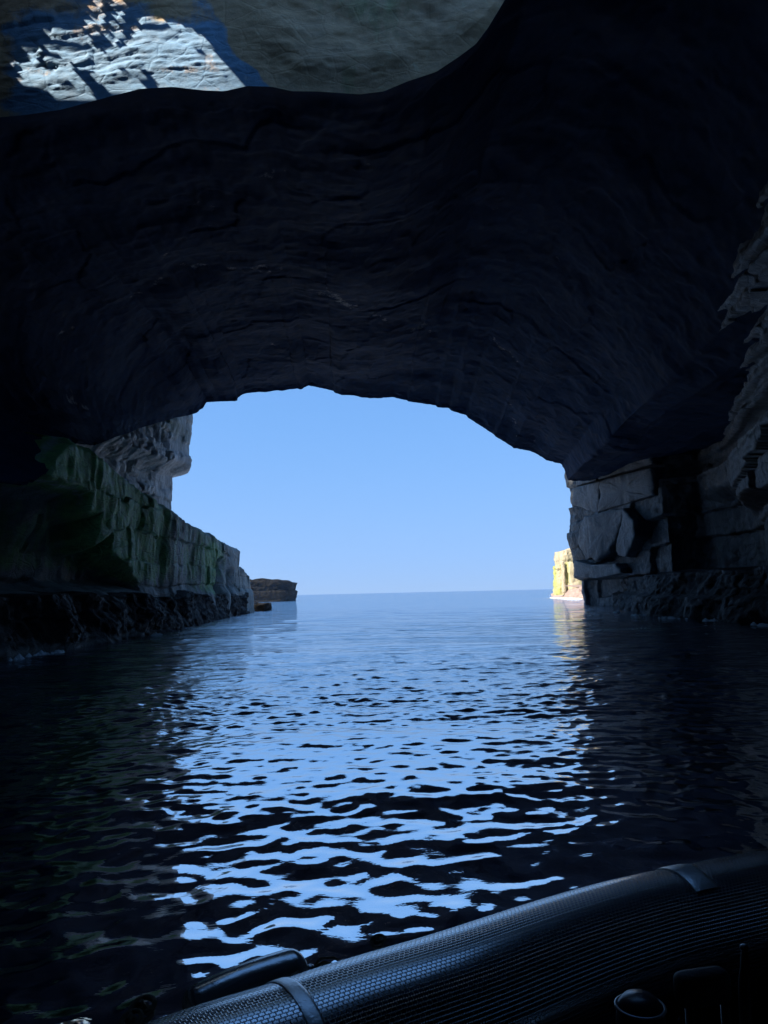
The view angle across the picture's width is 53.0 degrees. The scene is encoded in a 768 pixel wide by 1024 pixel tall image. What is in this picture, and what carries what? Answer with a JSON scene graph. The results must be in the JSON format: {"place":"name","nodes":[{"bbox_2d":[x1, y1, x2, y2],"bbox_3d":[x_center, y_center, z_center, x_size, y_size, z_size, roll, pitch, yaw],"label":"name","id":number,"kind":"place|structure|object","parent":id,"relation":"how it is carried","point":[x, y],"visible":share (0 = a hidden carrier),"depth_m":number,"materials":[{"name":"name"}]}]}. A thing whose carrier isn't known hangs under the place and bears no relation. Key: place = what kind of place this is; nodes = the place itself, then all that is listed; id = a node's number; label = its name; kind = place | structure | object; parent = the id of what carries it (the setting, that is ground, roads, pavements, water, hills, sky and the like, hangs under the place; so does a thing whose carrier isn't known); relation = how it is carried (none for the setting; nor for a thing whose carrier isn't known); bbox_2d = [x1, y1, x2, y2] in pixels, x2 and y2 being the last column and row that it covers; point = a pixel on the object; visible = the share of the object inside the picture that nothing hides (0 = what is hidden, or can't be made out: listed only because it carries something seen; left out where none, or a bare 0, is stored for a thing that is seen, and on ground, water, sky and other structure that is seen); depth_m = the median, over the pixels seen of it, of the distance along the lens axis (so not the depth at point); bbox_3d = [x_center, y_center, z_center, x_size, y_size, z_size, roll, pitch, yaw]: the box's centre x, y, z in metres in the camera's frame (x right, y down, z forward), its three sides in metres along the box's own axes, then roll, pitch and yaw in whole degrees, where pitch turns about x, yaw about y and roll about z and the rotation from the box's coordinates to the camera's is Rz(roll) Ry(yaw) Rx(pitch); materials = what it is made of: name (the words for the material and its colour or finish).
{"place":"outdoors","nodes":[
{"label":"outdoors","id":0,"kind":"place"},
{"bbox_2d":[0,0,503,116],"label":"cave chimney","id":1,"kind":"object","parent":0,"point":[55,55],"visible":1,"depth_m":23.47,"materials":[{"name":"grey stone"}]},
{"bbox_2d":[171,386,571,594],"label":"sky","id":2,"kind":"structure","parent":0,"point":[320,490],"materials":[{"name":"blue"}]},
{"bbox_2d":[0,0,767,485],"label":"cave roof","id":3,"kind":"structure","parent":0,"point":[528,224],"depth_m":34.44,"materials":[{"name":"grey stone"}]},
{"bbox_2d":[0,589,767,1023],"bbox_3d":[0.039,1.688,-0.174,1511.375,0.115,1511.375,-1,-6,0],"label":"sea","id":4,"kind":"structure","parent":0,"point":[312,779],"depth_m":7.05,"materials":[{"name":"liquid"}]},
{"bbox_2d":[0,432,254,660],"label":"rock ledge","id":5,"kind":"object","parent":4,"relation":"in","point":[95,549],"visible":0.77,"depth_m":32.58,"materials":[{"name":"grey stone"}]},
{"bbox_2d":[76,414,192,509],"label":"sea cliff","id":6,"kind":"structure","parent":5,"relation":"on","point":[153,460],"depth_m":56.68,"materials":[{"name":"grey stone"}]},
{"bbox_2d":[254,602,271,610],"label":"shore rock","id":7,"kind":"object","parent":4,"relation":"in","point":[258,606],"visible":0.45,"depth_m":77.49,"materials":[{"name":"brown stone"}]},
{"bbox_2d":[250,578,297,601],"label":"rock islet","id":8,"kind":"object","parent":4,"relation":"in","point":[270,590],"visible":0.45,"depth_m":169.57,"materials":[{"name":"brown stone"}]},
{"bbox_2d":[8,597,767,660],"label":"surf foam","id":9,"kind":"object","parent":4,"relation":"on","point":[20,656],"visible":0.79,"depth_m":31.09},
{"bbox_2d":[119,850,767,1023],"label":"inflatable boat","id":10,"kind":"object","parent":4,"relation":"on","point":[589,954],"visible":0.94,"depth_m":2.33,"materials":[{"name":"rubber"}]},
{"bbox_2d":[182,948,339,1009],"bbox_3d":[-0.356,1.452,2.350,0.516,0.175,0.157,2,-7,-31],"label":"fender","id":11,"kind":"object","parent":10,"relation":"attached to","point":[257,972],"visible":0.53,"depth_m":2.29,"materials":[{"name":"plastic"}]},
{"bbox_2d":[614,989,666,1023],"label":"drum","id":12,"kind":"object","parent":10,"relation":"on","point":[636,1006],"visible":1,"depth_m":1.44,"materials":[{"name":"plastic"}]},
{"bbox_2d":[673,966,731,1023],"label":"boat seat","id":13,"kind":"object","parent":10,"relation":"on","point":[693,988],"visible":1,"depth_m":1.61,"materials":[{"name":"plastic"}]},
{"bbox_2d":[738,943,751,1023],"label":"control lever","id":14,"kind":"object","parent":10,"relation":"on","point":[745,1012],"visible":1,"depth_m":1.67,"materials":[{"name":"plastic"}]},
{"bbox_2d":[551,548,582,598],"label":"sea stack","id":15,"kind":"object","parent":4,"relation":"in","point":[566,584],"visible":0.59,"depth_m":119.34,"materials":[{"name":"beige stone"}]},
{"bbox_2d":[564,182,767,623],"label":"rock wall","id":16,"kind":"structure","parent":4,"relation":"in","point":[683,535],"depth_m":53.44,"materials":[{"name":"grey stone"}]}
]}

